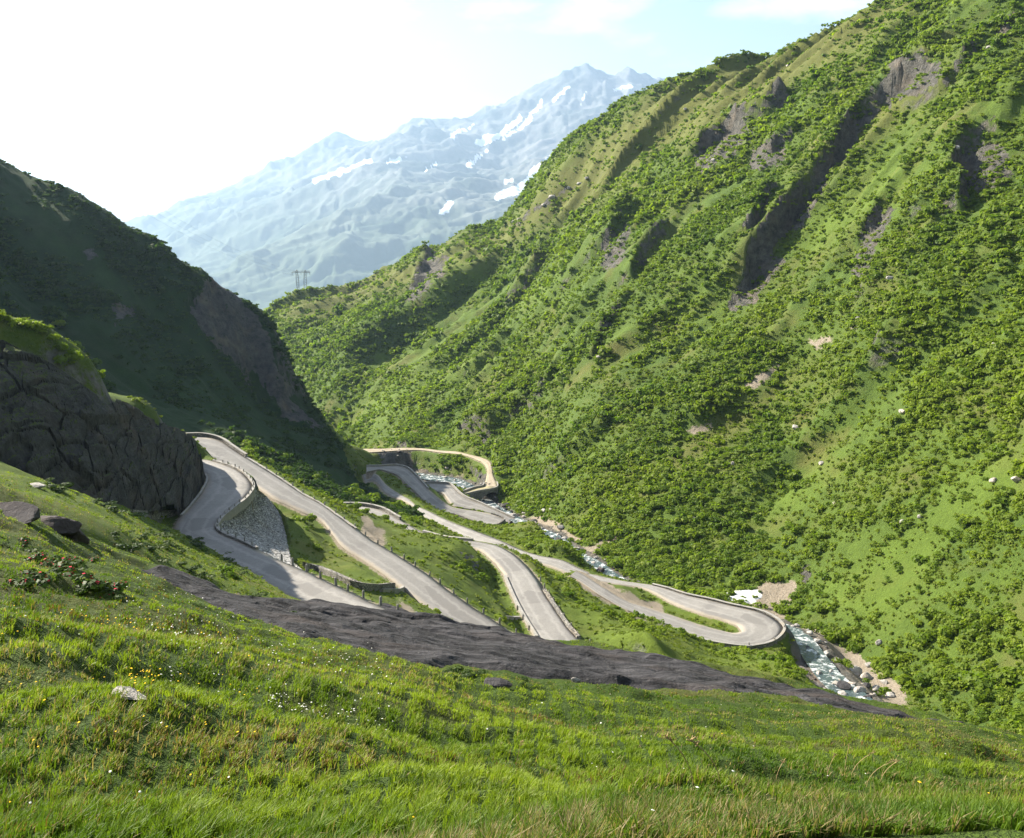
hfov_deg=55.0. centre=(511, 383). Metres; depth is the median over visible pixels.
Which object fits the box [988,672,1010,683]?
shrub
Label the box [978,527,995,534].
shrub
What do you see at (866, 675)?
boulder
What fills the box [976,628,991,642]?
shrub
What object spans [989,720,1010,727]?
shrub
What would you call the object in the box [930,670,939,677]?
shrub
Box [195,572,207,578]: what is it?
heath shrub
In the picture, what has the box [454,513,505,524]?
retaining wall
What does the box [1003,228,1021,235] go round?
shrub
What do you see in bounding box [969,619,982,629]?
shrub
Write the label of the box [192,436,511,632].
road
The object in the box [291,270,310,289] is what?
power pylon
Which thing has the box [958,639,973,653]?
shrub
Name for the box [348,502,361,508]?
shrub
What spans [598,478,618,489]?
shrub
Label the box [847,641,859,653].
shrub
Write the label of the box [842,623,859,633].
shrub
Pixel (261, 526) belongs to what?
retaining wall
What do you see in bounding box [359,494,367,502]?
shrub
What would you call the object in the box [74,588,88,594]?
heath shrub
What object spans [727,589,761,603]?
snow patch
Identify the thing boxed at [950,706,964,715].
shrub
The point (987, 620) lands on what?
shrub
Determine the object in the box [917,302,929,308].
shrub
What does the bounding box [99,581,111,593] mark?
heath shrub
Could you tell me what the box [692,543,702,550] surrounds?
shrub
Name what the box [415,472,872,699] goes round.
river
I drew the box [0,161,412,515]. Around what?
mountain
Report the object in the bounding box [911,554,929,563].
shrub
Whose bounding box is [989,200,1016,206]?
shrub
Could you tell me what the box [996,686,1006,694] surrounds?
shrub
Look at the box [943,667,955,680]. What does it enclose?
shrub
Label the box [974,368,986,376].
shrub
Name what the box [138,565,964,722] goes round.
rock slab
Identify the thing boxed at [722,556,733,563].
shrub
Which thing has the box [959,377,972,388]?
shrub
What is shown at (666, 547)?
shrub
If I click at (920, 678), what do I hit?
shrub
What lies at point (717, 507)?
shrub
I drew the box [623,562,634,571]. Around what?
shrub
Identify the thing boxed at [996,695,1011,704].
shrub
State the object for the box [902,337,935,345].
shrub
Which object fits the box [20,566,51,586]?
alpine rose
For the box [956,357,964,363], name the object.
shrub
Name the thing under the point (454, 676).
heath shrub
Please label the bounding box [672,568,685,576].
shrub
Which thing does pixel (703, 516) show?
shrub
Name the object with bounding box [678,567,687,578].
shrub
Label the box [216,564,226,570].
shrub
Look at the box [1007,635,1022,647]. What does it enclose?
shrub
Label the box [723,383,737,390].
shrub
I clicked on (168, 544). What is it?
heath shrub
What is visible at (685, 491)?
shrub
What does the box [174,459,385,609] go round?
road
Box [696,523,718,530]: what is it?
shrub
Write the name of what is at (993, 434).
shrub
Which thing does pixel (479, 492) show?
stone bridge
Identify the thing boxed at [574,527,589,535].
shrub
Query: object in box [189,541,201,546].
heath shrub
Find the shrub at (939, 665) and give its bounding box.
[935,662,947,668]
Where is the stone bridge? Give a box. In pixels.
[463,481,497,500]
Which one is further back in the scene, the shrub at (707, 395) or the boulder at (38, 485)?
the shrub at (707, 395)
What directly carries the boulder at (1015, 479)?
on the mountain at (757, 246)
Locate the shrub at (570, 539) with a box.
[567,537,574,544]
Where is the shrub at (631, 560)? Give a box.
[626,559,640,566]
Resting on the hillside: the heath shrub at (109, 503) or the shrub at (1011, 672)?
the heath shrub at (109, 503)
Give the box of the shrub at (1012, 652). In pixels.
[1007,649,1019,658]
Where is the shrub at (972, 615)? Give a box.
[952,605,980,621]
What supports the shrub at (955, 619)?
on the mountain at (757, 246)
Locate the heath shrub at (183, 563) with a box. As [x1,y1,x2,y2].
[178,561,187,565]
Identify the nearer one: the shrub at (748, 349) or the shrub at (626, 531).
the shrub at (626, 531)
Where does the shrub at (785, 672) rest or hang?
on the hillside
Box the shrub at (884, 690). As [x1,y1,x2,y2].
[878,687,892,693]
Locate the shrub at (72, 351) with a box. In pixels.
[53,348,83,363]
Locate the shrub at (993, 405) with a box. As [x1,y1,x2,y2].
[989,402,1004,407]
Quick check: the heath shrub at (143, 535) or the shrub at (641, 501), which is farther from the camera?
the shrub at (641, 501)
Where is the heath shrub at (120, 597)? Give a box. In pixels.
[111,589,125,601]
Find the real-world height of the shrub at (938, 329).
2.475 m
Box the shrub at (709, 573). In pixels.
[706,569,716,577]
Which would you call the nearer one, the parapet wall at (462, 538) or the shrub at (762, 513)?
the parapet wall at (462, 538)
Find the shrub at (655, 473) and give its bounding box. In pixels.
[646,467,661,476]
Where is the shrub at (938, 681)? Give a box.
[932,677,952,685]
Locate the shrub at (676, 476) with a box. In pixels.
[674,474,686,482]
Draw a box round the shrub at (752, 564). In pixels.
[745,561,760,568]
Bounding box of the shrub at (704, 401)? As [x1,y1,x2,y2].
[698,398,708,403]
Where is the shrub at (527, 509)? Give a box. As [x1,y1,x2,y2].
[524,507,533,514]
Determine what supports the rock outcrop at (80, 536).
on the meadow
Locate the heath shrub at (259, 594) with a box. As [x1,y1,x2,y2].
[244,591,269,596]
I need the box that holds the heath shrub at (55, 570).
[48,568,62,576]
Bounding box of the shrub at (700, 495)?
[691,491,704,499]
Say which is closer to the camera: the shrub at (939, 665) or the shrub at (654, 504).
the shrub at (939, 665)
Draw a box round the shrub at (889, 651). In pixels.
[885,646,898,659]
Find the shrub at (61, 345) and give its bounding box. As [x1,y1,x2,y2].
[56,341,68,349]
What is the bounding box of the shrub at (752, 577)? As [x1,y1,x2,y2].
[741,572,758,582]
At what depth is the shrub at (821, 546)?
287.61 m
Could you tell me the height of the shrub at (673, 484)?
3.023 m
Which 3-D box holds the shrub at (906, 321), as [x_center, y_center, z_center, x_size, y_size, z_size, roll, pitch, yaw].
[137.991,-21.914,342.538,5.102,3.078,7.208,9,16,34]
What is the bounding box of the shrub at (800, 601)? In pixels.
[794,598,806,605]
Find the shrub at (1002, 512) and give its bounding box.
[998,509,1008,518]
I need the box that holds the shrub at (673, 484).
[666,481,678,486]
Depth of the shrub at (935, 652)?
216.76 m
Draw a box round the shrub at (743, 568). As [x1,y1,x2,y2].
[738,563,751,572]
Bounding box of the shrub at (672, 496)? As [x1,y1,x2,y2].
[666,491,690,499]
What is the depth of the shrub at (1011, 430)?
274.62 m
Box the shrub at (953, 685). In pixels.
[949,679,958,688]
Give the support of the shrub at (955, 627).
on the mountain at (757, 246)
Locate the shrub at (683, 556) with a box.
[678,554,712,568]
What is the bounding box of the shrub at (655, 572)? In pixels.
[647,567,661,575]
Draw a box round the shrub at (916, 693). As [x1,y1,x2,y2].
[910,690,921,697]
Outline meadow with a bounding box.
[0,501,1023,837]
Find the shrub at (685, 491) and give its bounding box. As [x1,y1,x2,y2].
[680,489,689,494]
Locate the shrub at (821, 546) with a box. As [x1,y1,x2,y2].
[808,542,826,551]
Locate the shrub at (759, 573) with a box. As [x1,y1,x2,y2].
[753,570,765,576]
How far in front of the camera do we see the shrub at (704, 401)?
386.02 m
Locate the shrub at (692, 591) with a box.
[675,582,707,595]
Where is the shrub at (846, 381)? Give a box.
[838,377,856,384]
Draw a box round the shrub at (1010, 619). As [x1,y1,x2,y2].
[1002,612,1021,628]
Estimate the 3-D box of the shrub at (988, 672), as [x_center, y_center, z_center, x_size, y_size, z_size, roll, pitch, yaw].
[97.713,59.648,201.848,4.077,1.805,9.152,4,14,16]
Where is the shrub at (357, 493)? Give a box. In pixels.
[348,487,359,495]
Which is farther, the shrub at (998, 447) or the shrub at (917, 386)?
the shrub at (917, 386)
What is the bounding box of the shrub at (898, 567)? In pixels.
[890,560,903,572]
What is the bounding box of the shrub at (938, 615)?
[929,608,952,623]
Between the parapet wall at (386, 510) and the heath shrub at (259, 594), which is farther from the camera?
the parapet wall at (386, 510)
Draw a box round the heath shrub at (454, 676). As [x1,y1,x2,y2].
[446,673,466,682]
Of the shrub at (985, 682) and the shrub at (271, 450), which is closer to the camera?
the shrub at (985, 682)
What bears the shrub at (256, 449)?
on the mountain at (231, 323)
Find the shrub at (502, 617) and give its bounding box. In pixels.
[494,613,506,622]
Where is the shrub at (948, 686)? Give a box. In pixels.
[941,682,968,689]
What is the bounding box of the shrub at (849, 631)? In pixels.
[833,626,868,638]
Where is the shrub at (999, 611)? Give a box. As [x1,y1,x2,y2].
[993,607,1010,616]
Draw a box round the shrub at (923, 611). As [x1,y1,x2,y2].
[920,609,948,614]
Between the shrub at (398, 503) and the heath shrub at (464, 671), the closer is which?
the heath shrub at (464, 671)
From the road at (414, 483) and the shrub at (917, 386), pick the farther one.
the road at (414, 483)
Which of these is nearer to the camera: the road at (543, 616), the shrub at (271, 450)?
the road at (543, 616)
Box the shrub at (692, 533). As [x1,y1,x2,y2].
[685,527,698,538]
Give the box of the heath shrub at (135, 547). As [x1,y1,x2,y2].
[128,544,141,551]
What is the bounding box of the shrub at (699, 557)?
[688,554,703,561]
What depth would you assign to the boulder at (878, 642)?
234.43 m
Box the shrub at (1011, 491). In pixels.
[998,485,1017,495]
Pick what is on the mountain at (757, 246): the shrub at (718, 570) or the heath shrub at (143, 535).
the shrub at (718, 570)
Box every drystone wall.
[128,509,180,519]
[302,562,395,591]
[382,586,404,593]
[503,615,519,619]
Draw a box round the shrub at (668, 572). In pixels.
[662,569,674,577]
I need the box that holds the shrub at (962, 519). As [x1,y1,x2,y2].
[959,516,968,523]
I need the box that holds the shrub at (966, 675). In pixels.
[961,666,999,687]
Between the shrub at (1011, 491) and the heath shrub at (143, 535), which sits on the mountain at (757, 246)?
the shrub at (1011, 491)
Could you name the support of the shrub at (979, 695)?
on the mountain at (757, 246)
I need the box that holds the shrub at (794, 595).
[788,591,800,599]
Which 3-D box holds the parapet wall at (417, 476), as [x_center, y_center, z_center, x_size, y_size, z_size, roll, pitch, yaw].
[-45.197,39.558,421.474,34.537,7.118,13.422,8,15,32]
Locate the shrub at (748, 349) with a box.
[743,346,754,353]
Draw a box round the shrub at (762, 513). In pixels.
[743,508,769,515]
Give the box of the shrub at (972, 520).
[968,517,980,524]
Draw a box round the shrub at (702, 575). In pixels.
[692,569,707,579]
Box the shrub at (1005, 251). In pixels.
[996,247,1010,256]
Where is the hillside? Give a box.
[0,317,825,687]
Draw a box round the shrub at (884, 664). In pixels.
[878,660,891,670]
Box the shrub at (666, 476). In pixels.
[661,469,687,478]
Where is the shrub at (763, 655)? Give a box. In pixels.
[757,650,776,660]
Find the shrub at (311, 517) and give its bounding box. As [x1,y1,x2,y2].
[295,513,317,522]
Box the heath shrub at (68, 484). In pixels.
[57,482,74,486]
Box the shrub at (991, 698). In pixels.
[987,693,996,701]
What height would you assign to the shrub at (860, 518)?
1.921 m
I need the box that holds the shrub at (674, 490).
[669,487,682,493]
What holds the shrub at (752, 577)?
on the mountain at (757, 246)
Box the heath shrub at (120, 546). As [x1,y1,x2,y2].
[114,543,126,548]
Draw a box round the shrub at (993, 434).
[982,431,995,436]
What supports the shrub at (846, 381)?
on the mountain at (757, 246)
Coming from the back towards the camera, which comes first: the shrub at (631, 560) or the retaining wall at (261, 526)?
the shrub at (631, 560)
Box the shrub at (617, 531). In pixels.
[614,528,623,535]
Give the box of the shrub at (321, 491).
[310,486,330,494]
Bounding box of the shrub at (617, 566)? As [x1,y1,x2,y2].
[611,560,621,567]
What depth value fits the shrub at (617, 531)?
331.70 m
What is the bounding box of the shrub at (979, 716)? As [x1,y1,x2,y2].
[975,713,989,721]
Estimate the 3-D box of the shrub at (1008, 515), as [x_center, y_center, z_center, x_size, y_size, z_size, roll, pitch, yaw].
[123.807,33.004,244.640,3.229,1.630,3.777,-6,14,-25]
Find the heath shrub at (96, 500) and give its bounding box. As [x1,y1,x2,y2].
[92,498,102,503]
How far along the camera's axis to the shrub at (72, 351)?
148.97 m
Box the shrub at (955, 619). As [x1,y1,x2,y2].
[948,617,964,625]
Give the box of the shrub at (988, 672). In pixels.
[981,662,994,675]
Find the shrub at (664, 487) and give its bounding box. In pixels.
[658,484,669,490]
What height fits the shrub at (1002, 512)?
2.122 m
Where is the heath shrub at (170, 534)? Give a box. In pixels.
[161,533,176,537]
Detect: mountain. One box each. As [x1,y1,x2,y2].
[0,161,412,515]
[125,62,664,309]
[267,0,1023,728]
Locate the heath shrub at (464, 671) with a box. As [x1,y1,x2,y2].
[459,669,470,676]
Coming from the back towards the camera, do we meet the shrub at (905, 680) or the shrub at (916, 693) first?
the shrub at (905, 680)
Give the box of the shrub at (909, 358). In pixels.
[901,355,914,361]
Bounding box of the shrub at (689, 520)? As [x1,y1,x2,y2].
[674,515,692,522]
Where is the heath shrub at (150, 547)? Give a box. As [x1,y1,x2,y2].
[146,542,156,550]
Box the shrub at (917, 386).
[900,382,924,389]
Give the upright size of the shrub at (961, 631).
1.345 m
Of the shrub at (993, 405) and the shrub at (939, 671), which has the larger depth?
the shrub at (993, 405)
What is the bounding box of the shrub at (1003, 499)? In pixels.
[994,495,1010,505]
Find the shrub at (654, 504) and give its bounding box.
[649,498,662,507]
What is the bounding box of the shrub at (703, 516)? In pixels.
[696,512,715,520]
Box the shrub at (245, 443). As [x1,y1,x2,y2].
[240,439,251,447]
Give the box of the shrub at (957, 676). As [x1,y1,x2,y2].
[949,670,966,681]
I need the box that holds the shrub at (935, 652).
[930,648,946,657]
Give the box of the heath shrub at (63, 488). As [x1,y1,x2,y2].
[54,486,67,492]
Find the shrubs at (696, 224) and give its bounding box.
[0,0,1023,735]
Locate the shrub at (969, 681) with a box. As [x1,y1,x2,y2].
[965,678,976,686]
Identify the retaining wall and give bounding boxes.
[219,488,300,568]
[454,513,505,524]
[652,583,785,648]
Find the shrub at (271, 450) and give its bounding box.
[266,448,274,452]
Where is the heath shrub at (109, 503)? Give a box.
[99,501,117,506]
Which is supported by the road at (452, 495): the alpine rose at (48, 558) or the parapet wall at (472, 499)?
the parapet wall at (472, 499)
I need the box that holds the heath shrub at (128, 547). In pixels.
[121,544,131,550]
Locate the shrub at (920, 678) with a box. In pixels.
[913,672,941,686]
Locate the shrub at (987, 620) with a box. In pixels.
[979,614,999,626]
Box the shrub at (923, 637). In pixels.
[916,632,933,643]
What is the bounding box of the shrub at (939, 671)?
[936,668,945,675]
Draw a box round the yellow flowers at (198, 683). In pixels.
[1,604,988,817]
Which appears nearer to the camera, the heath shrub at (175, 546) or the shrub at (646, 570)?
the heath shrub at (175, 546)
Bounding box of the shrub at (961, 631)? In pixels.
[959,626,969,634]
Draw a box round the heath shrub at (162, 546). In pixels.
[154,545,167,548]
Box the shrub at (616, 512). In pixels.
[611,504,624,515]
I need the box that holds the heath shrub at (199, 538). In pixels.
[190,537,204,541]
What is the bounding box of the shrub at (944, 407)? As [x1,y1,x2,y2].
[941,403,953,410]
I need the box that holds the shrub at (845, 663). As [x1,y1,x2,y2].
[831,657,854,668]
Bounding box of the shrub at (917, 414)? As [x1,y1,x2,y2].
[904,410,924,418]
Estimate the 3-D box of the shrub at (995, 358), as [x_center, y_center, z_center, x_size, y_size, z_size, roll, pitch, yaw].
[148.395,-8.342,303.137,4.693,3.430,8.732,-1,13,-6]
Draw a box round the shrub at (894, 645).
[887,641,915,649]
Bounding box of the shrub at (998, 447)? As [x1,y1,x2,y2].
[990,443,1006,452]
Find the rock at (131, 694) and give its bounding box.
[111,686,146,701]
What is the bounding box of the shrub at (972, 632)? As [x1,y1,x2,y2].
[964,625,982,637]
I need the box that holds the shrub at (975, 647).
[971,643,984,659]
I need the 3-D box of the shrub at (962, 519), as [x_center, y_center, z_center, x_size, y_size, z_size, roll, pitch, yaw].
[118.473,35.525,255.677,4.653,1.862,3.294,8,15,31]
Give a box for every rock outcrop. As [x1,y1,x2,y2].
[0,501,39,523]
[40,515,81,535]
[69,529,89,543]
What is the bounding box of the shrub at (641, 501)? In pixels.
[634,498,645,503]
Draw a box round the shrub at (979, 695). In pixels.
[969,687,990,702]
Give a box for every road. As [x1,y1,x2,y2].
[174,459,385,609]
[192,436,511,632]
[359,506,580,640]
[363,473,587,573]
[364,448,496,486]
[367,466,502,523]
[426,483,512,521]
[570,571,782,643]
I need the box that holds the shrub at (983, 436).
[979,430,991,439]
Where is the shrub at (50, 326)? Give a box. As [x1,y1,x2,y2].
[30,324,53,329]
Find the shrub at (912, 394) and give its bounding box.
[905,391,923,398]
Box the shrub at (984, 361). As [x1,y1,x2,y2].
[979,359,991,363]
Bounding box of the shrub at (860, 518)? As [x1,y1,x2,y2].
[853,510,870,524]
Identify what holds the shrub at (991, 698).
on the mountain at (757, 246)
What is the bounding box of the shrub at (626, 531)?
[622,528,631,534]
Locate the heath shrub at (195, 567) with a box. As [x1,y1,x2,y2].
[186,564,202,572]
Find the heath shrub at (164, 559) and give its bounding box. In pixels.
[156,557,171,562]
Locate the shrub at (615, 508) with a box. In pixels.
[611,505,622,512]
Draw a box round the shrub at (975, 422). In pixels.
[969,419,981,426]
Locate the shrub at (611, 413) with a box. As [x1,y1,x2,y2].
[605,411,614,416]
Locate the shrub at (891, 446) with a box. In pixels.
[884,442,903,449]
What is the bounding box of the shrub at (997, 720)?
[988,718,1002,723]
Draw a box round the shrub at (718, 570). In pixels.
[707,566,725,574]
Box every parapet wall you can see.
[187,432,247,456]
[343,502,400,519]
[366,464,428,488]
[422,530,472,540]
[424,481,514,517]
[504,575,537,636]
[543,588,579,637]
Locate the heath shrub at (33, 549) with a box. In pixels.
[17,547,42,551]
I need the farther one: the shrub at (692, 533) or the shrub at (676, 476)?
the shrub at (676, 476)
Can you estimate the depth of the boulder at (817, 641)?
229.75 m
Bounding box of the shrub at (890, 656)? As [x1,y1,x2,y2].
[885,654,909,662]
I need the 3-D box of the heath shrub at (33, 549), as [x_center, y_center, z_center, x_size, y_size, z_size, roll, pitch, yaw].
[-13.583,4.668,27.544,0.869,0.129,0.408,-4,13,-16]
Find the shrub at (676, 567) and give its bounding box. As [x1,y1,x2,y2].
[672,564,690,569]
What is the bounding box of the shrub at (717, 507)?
[710,504,722,511]
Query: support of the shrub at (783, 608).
on the mountain at (757, 246)
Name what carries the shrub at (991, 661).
on the mountain at (757, 246)
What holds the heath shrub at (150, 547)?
on the hillside
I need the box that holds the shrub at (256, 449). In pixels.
[251,446,258,452]
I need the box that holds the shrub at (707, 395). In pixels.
[701,391,721,399]
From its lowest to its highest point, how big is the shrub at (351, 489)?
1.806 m
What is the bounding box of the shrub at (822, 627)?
[812,622,829,630]
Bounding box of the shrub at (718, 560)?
[709,556,721,563]
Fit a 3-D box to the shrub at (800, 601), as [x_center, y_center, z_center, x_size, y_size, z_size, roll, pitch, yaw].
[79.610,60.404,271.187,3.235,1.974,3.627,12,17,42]
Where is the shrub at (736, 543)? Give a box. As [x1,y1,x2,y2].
[729,540,740,546]
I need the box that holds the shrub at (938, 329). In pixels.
[933,327,946,331]
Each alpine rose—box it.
[6,576,34,587]
[18,536,29,547]
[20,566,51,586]
[24,552,47,561]
[36,553,62,566]
[39,557,84,567]
[47,558,79,575]
[61,567,99,588]
[80,578,105,589]
[88,557,98,562]
[100,580,128,597]
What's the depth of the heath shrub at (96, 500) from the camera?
105.32 m
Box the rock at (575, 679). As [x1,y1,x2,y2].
[571,677,580,682]
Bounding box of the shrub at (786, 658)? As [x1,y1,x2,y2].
[774,654,795,665]
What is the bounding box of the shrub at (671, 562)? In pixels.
[662,558,676,565]
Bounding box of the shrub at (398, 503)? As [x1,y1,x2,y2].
[385,500,404,507]
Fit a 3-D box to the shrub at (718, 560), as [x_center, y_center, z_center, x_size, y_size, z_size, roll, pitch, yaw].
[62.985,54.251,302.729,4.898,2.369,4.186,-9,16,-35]
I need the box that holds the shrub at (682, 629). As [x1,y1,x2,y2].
[674,627,685,632]
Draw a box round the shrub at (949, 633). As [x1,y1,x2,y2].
[939,625,954,638]
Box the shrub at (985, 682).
[972,673,996,690]
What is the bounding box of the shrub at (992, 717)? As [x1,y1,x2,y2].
[989,713,999,720]
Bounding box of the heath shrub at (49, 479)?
[43,477,55,482]
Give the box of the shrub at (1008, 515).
[1003,513,1013,519]
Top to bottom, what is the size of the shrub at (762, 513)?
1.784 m
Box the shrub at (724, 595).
[716,588,734,599]
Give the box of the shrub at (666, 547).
[660,545,675,550]
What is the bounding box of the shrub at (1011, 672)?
[993,666,1021,686]
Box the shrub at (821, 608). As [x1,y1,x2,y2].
[814,602,827,611]
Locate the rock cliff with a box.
[0,339,204,516]
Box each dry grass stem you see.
[342,740,369,776]
[662,732,693,786]
[686,735,720,783]
[866,758,896,786]
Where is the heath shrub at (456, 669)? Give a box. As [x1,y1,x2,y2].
[450,666,463,672]
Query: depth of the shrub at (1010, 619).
212.64 m
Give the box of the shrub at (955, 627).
[949,622,965,631]
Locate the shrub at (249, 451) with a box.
[240,447,254,454]
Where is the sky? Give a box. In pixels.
[0,0,873,221]
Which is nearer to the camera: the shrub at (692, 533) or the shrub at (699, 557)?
the shrub at (699, 557)
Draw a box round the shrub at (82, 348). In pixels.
[76,343,84,350]
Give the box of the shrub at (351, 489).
[341,487,356,494]
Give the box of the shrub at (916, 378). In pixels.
[912,375,922,381]
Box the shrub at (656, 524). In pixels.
[653,522,680,532]
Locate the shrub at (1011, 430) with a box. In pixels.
[1003,427,1019,433]
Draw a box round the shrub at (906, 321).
[899,316,914,324]
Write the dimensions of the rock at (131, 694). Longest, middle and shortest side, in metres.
0.471 x 0.172 x 0.112 m
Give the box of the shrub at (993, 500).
[989,498,1013,504]
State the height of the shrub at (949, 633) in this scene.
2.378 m
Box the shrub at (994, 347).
[989,344,999,351]
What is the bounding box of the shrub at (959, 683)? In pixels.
[954,679,967,689]
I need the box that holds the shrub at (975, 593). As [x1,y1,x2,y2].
[970,591,982,597]
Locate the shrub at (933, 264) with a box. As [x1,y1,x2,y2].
[925,262,941,267]
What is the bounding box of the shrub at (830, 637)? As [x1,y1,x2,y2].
[822,632,848,643]
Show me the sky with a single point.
(174, 100)
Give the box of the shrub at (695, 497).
[688,494,699,503]
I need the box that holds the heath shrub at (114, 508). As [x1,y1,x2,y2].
[107,505,118,511]
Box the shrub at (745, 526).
[731,521,749,530]
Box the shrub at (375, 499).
[366,496,379,503]
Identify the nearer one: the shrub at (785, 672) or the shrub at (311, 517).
the shrub at (785, 672)
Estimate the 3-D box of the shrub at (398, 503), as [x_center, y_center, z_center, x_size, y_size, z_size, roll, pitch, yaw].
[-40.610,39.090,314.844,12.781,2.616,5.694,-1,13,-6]
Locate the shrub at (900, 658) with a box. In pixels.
[893,653,903,662]
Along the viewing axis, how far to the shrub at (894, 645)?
225.68 m
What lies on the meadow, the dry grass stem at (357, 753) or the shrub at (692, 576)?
the dry grass stem at (357, 753)
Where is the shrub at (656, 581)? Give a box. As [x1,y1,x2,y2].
[640,577,669,582]
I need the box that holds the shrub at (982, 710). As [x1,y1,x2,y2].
[976,706,990,715]
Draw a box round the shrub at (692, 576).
[685,573,697,581]
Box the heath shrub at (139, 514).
[131,512,147,516]
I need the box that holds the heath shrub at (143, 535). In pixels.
[135,533,150,539]
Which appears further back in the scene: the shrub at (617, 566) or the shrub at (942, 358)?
the shrub at (942, 358)
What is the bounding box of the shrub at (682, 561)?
[675,558,701,568]
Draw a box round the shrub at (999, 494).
[993,491,1009,497]
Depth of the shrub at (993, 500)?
250.25 m
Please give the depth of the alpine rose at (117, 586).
21.31 m
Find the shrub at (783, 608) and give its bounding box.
[777,603,795,612]
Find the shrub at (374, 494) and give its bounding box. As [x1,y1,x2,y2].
[367,492,380,496]
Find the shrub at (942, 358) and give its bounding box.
[935,355,950,362]
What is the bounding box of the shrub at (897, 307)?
[886,305,908,311]
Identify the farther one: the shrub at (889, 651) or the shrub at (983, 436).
the shrub at (983, 436)
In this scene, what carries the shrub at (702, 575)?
on the mountain at (757, 246)
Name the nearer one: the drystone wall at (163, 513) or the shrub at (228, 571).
the shrub at (228, 571)
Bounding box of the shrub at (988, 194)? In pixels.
[981,193,1006,198]
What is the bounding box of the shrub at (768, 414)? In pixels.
[762,411,773,417]
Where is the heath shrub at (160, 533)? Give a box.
[150,531,168,535]
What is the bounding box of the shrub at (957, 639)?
[955,636,972,648]
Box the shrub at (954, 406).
[941,401,962,409]
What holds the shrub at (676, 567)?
on the mountain at (757, 246)
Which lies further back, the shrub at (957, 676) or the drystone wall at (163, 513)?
the shrub at (957, 676)
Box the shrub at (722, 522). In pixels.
[707,516,735,526]
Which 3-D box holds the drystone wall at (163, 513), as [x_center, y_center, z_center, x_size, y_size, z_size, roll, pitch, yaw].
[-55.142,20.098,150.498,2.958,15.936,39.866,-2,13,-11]
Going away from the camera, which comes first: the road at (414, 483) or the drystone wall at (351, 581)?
the drystone wall at (351, 581)
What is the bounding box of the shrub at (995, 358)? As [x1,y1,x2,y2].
[982,349,1002,362]
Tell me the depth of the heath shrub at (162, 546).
79.84 m
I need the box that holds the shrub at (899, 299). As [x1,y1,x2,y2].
[894,295,910,302]
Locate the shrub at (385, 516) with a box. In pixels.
[379,514,389,519]
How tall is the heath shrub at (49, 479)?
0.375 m
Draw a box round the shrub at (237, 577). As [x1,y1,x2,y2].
[231,574,240,579]
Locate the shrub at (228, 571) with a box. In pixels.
[220,566,234,578]
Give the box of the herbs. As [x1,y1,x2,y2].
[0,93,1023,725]
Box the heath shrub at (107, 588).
[94,586,110,593]
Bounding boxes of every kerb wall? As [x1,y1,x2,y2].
[180,473,207,516]
[212,459,257,548]
[246,456,356,528]
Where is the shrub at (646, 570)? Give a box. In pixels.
[644,567,660,575]
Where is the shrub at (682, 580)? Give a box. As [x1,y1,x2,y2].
[678,577,691,584]
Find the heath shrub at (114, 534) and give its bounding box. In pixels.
[111,531,119,540]
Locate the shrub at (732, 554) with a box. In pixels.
[723,549,739,561]
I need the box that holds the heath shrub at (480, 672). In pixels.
[463,669,486,677]
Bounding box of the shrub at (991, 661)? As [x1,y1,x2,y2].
[973,658,997,671]
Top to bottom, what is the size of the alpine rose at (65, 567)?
0.284 m
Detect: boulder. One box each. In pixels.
[30,482,45,487]
[556,525,563,529]
[814,638,821,643]
[836,681,850,689]
[838,690,846,695]
[849,665,861,675]
[854,686,866,692]
[859,672,872,678]
[862,682,870,688]
[865,662,872,667]
[872,685,879,690]
[875,639,881,644]
[879,679,887,684]
[885,692,894,697]
[989,477,996,482]
[1011,476,1020,482]
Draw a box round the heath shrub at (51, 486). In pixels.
[43,482,57,488]
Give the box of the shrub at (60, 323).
[51,320,65,326]
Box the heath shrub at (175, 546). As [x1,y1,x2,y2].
[170,543,183,549]
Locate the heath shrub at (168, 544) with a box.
[164,541,173,549]
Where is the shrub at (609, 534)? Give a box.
[602,526,614,539]
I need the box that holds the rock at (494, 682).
[484,677,512,688]
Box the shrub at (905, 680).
[894,666,914,690]
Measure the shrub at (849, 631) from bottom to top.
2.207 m
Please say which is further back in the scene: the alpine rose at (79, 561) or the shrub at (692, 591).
the shrub at (692, 591)
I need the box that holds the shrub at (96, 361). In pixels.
[90,358,101,365]
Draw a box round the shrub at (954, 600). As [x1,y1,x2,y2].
[947,597,966,604]
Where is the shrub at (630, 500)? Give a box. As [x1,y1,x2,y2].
[624,498,640,504]
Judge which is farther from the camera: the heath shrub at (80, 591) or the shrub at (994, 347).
the shrub at (994, 347)
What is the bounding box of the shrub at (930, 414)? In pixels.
[925,411,937,418]
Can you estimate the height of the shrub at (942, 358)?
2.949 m
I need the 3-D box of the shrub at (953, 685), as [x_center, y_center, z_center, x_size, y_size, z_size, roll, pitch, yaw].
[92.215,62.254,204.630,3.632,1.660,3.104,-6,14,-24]
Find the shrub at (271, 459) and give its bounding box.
[263,457,274,462]
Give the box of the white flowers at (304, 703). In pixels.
[25,577,945,810]
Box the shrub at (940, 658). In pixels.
[937,656,949,663]
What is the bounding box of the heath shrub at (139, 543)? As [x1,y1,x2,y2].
[131,540,146,545]
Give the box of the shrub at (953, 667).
[945,664,968,678]
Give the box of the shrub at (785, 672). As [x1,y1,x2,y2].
[779,669,790,676]

